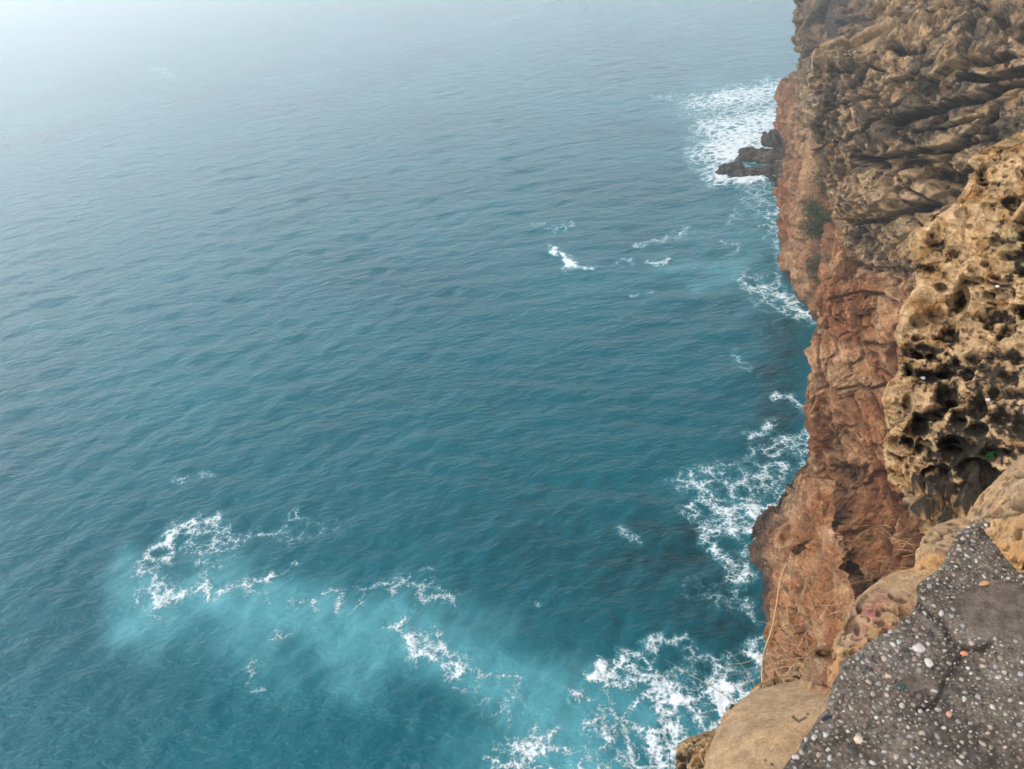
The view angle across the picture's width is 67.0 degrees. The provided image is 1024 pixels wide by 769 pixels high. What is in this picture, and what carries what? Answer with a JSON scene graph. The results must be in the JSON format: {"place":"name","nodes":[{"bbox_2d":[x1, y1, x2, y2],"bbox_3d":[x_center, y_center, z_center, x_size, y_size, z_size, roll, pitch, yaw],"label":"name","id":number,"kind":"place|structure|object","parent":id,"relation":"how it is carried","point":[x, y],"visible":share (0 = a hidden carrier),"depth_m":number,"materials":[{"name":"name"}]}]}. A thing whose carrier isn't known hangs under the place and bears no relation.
{"place":"outdoors","nodes":[
{"label":"outdoors","id":0,"kind":"place"},
{"bbox_2d":[0,0,817,768],"bbox_3d":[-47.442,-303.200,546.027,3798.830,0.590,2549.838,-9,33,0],"label":"sea water","id":1,"kind":"structure","parent":0,"point":[402,384],"depth_m":76.82,"materials":[{"name":"blue liquid"}]},
{"bbox_2d":[714,161,745,174],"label":"sea rock","id":2,"kind":"object","parent":1,"relation":"in","point":[727,168],"visible":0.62,"depth_m":111.91,"materials":[{"name":"grey stone"}]},
{"bbox_2d":[727,169,749,177],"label":"sea rock","id":3,"kind":"object","parent":1,"relation":"in","point":[738,172],"visible":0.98,"depth_m":110.89,"materials":[{"name":"grey stone"}]},
{"bbox_2d":[737,146,753,152],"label":"sea rock","id":4,"kind":"object","parent":1,"relation":"in","point":[745,149],"visible":0.51,"depth_m":118.85,"materials":[{"name":"grey stone"}]},
{"bbox_2d":[735,150,757,161],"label":"sea rock","id":5,"kind":"object","parent":1,"relation":"in","point":[743,156],"visible":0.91,"depth_m":115.63,"materials":[{"name":"grey stone"}]},
{"bbox_2d":[744,167,761,175],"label":"sea rock","id":6,"kind":"object","parent":1,"relation":"in","point":[753,171],"visible":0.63,"depth_m":110.73,"materials":[{"name":"grey stone"}]},
{"bbox_2d":[748,148,772,153],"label":"sea rock","id":7,"kind":"object","parent":1,"relation":"in","point":[757,151],"visible":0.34,"depth_m":116.86,"materials":[{"name":"grey stone"}]},
{"bbox_2d":[752,150,782,163],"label":"sea rock","id":8,"kind":"object","parent":1,"relation":"in","point":[765,157],"visible":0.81,"depth_m":114.12,"materials":[{"name":"grey stone"}]},
{"bbox_2d":[756,162,781,175],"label":"sea rock","id":9,"kind":"object","parent":1,"relation":"in","point":[764,171],"visible":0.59,"depth_m":110.20,"materials":[{"name":"grey stone"}]},
{"bbox_2d":[761,129,780,147],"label":"sea rock","id":10,"kind":"object","parent":1,"relation":"in","point":[769,139],"visible":0.6,"depth_m":119.07,"materials":[{"name":"grey stone"}]},
{"bbox_2d":[765,70,804,185],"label":"headland foot","id":11,"kind":"object","parent":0,"point":[785,96],"visible":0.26,"depth_m":119.97},
{"bbox_2d":[748,463,836,657],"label":"cliff spur","id":12,"kind":"structure","parent":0,"point":[804,509],"depth_m":49.86,"materials":[{"name":"brown stone"}]},
{"bbox_2d":[761,526,855,680],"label":"cliff foot","id":13,"kind":"object","parent":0,"point":[819,564],"visible":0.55,"depth_m":40.01},
{"bbox_2d":[772,68,846,321],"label":"cliff buttress","id":14,"kind":"structure","parent":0,"point":[790,192],"depth_m":79.76,"materials":[{"name":"brown stone"}]},
{"bbox_2d":[802,245,821,285],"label":"shrub","id":15,"kind":"object","parent":14,"relation":"on","point":[812,266],"visible":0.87,"depth_m":72.48,"materials":[{"name":"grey plant"}]},
{"bbox_2d":[795,191,832,244],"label":"shrub","id":16,"kind":"object","parent":14,"relation":"on","point":[816,222],"visible":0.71,"depth_m":70.62,"materials":[{"name":"green plant"}]},
{"bbox_2d":[800,163,828,200],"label":"shrub","id":17,"kind":"object","parent":14,"relation":"on","point":[822,183],"visible":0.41,"depth_m":71.84,"materials":[{"name":"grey plant"}]},
{"bbox_2d":[791,0,871,76],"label":"headland","id":18,"kind":"structure","parent":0,"point":[817,23],"depth_m":99.41,"materials":[{"name":"stone"}]},
{"bbox_2d":[783,507,1023,768],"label":"ground","id":19,"kind":"structure","parent":0,"point":[992,609],"depth_m":1.98,"materials":[{"name":"grey gravel"}]},
{"bbox_2d":[792,754,799,759],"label":"pebble","id":20,"kind":"object","parent":19,"relation":"on","point":[795,756],"visible":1,"depth_m":1.87,"materials":[{"name":"white stone"}]},
{"bbox_2d":[816,744,823,750],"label":"pebble","id":21,"kind":"object","parent":19,"relation":"on","point":[819,747],"visible":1,"depth_m":1.87,"materials":[{"name":"stone"}]},
{"bbox_2d":[821,715,832,720],"bbox_3d":[0.786,0.833,1.933,0.036,0.007,0.011,-14,33,-7],"label":"pebble","id":22,"kind":"object","parent":19,"relation":"on","point":[826,717],"visible":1,"depth_m":1.93,"materials":[{"name":"grey stone"}]},
{"bbox_2d":[854,735,862,743],"bbox_3d":[0.840,0.861,1.877,0.021,0.015,0.020,5,36,21],"label":"pebble","id":23,"kind":"object","parent":19,"relation":"on","point":[858,739],"visible":1,"depth_m":1.87,"materials":[{"name":"beige stone"}]},
{"bbox_2d":[893,683,905,689],"bbox_3d":[0.992,0.773,1.976,0.030,0.012,0.018,-23,35,-20],"label":"pebble","id":24,"kind":"object","parent":19,"relation":"on","point":[901,686],"visible":1,"depth_m":1.97,"materials":[{"name":"teal stone"}]},
{"bbox_2d":[912,644,925,652],"bbox_3d":[1.083,0.704,2.060,0.031,0.018,0.028,-16,34,-10],"label":"pebble","id":25,"kind":"object","parent":19,"relation":"on","point":[920,648],"visible":1,"depth_m":2.05,"materials":[{"name":"white stone"}]},
{"bbox_2d":[915,667,922,672],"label":"pebble","id":26,"kind":"object","parent":19,"relation":"on","point":[919,669],"visible":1,"depth_m":2.01,"materials":[{"name":"grey stone"}]},
{"bbox_2d":[924,658,933,667],"bbox_3d":[1.088,0.727,2.021,0.022,0.013,0.028,-17,34,-12],"label":"pebble","id":27,"kind":"object","parent":19,"relation":"on","point":[929,663],"visible":1,"depth_m":2.02,"materials":[{"name":"white stone"}]},
{"bbox_2d":[946,711,951,717],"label":"pebble","id":28,"kind":"object","parent":19,"relation":"on","point":[949,714],"visible":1,"depth_m":1.90,"materials":[{"name":"pink stone"}]},
{"bbox_2d":[960,651,967,655],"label":"pebble","id":29,"kind":"object","parent":19,"relation":"on","point":[964,653],"visible":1,"depth_m":2.03,"materials":[{"name":"orange stone"}]},
{"bbox_2d":[966,710,972,715],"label":"pebble","id":30,"kind":"object","parent":19,"relation":"on","point":[969,712],"visible":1,"depth_m":1.90,"materials":[{"name":"grey stone"}]},
{"bbox_2d":[979,581,989,585],"bbox_3d":[1.341,0.564,2.197,0.030,0.006,0.014,-9,33,0],"label":"stone flake","id":31,"kind":"object","parent":19,"relation":"on","point":[982,583],"visible":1,"depth_m":2.19,"materials":[{"name":"orange stone"}]},
{"bbox_2d":[997,655,1003,661],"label":"pebble","id":32,"kind":"object","parent":19,"relation":"on","point":[1000,658],"visible":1,"depth_m":2.01,"materials":[{"name":"grey stone"}]},
{"bbox_2d":[801,0,1023,598],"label":"cliff","id":33,"kind":"structure","parent":0,"point":[918,106],"depth_m":47.77,"materials":[{"name":"brown stone"}]},
{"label":"cliff top","id":34,"kind":"structure","parent":0,"visible":0},
{"bbox_2d":[665,659,735,703],"bbox_3d":[0.859,1.324,3.428,0.045,0.095,0.423,-31,39,-30],"label":"dry twig","id":35,"kind":"object","parent":34,"relation":"on","point":[705,683],"visible":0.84,"depth_m":3.47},
{"bbox_2d":[675,704,734,768],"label":"orange rock","id":36,"kind":"object","parent":34,"relation":"on","point":[692,752],"visible":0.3,"depth_m":2.59,"materials":[{"name":"stone"}]},
{"bbox_2d":[704,679,829,768],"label":"sandstone slab","id":37,"kind":"structure","parent":34,"relation":"on","point":[770,727],"depth_m":2.21,"materials":[{"name":"beige stone"}]},
{"bbox_2d":[731,625,819,682],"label":"dry grass","id":38,"kind":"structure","parent":34,"relation":"on","point":[789,653],"depth_m":3.58,"materials":[{"name":"brown plant"}]},
{"bbox_2d":[749,661,802,693],"bbox_3d":[1.079,1.065,2.792,0.350,0.422,0.750,21,44,38],"label":"brown rock","id":39,"kind":"object","parent":34,"relation":"on","point":[793,673],"visible":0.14,"depth_m":2.78,"materials":[{"name":"brown stone"}]},
{"bbox_2d":[758,562,808,681],"bbox_3d":[1.163,1.062,3.316,0.206,0.394,0.444,-1,34,13],"label":"dry reed","id":40,"kind":"object","parent":34,"relation":"on","point":[772,628],"visible":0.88,"depth_m":3.29,"materials":[{"name":"beige plant"}]},
{"bbox_2d":[799,645,832,694],"bbox_3d":[1.104,0.978,2.604,0.227,0.660,0.759,12,38,29],"label":"knobbly rock","id":41,"kind":"object","parent":34,"relation":"on","point":[817,661],"visible":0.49,"depth_m":2.43,"materials":[{"name":"brown stone"}]},
{"bbox_2d":[791,578,872,646],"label":"dry grass","id":42,"kind":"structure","parent":34,"relation":"on","point":[826,605],"depth_m":3.69,"materials":[{"name":"beige plant"}]},
{"bbox_2d":[861,517,917,556],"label":"dry grass","id":43,"kind":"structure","parent":34,"relation":"on","point":[894,536],"depth_m":3.74,"materials":[{"name":"beige plant"}]},
{"bbox_2d":[827,517,973,687],"bbox_3d":[1.395,0.618,2.445,1.313,0.198,0.335,-28,37,-26],"label":"sandstone rock","id":44,"kind":"object","parent":34,"relation":"on","point":[883,605],"visible":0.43,"depth_m":2.35,"materials":[{"name":"beige stone"}]},
{"bbox_2d":[882,130,1023,535],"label":"rock outcrop","id":45,"kind":"object","parent":34,"relation":"on","point":[959,335],"visible":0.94,"depth_m":3.69,"materials":[{"name":"beige stone"}]},
{"bbox_2d":[980,451,997,460],"bbox_3d":[2.191,0.328,3.548,0.054,0.063,0.056,-23,36,-20],"label":"green plant","id":46,"kind":"object","parent":45,"relation":"on","point":[989,455],"visible":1,"depth_m":3.54,"materials":[{"name":"green plant"}]},
{"bbox_2d":[967,455,1023,573],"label":"sandstone boulder","id":47,"kind":"object","parent":34,"relation":"on","point":[1001,497],"visible":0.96,"depth_m":2.35,"materials":[{"name":"beige stone"}]}
]}

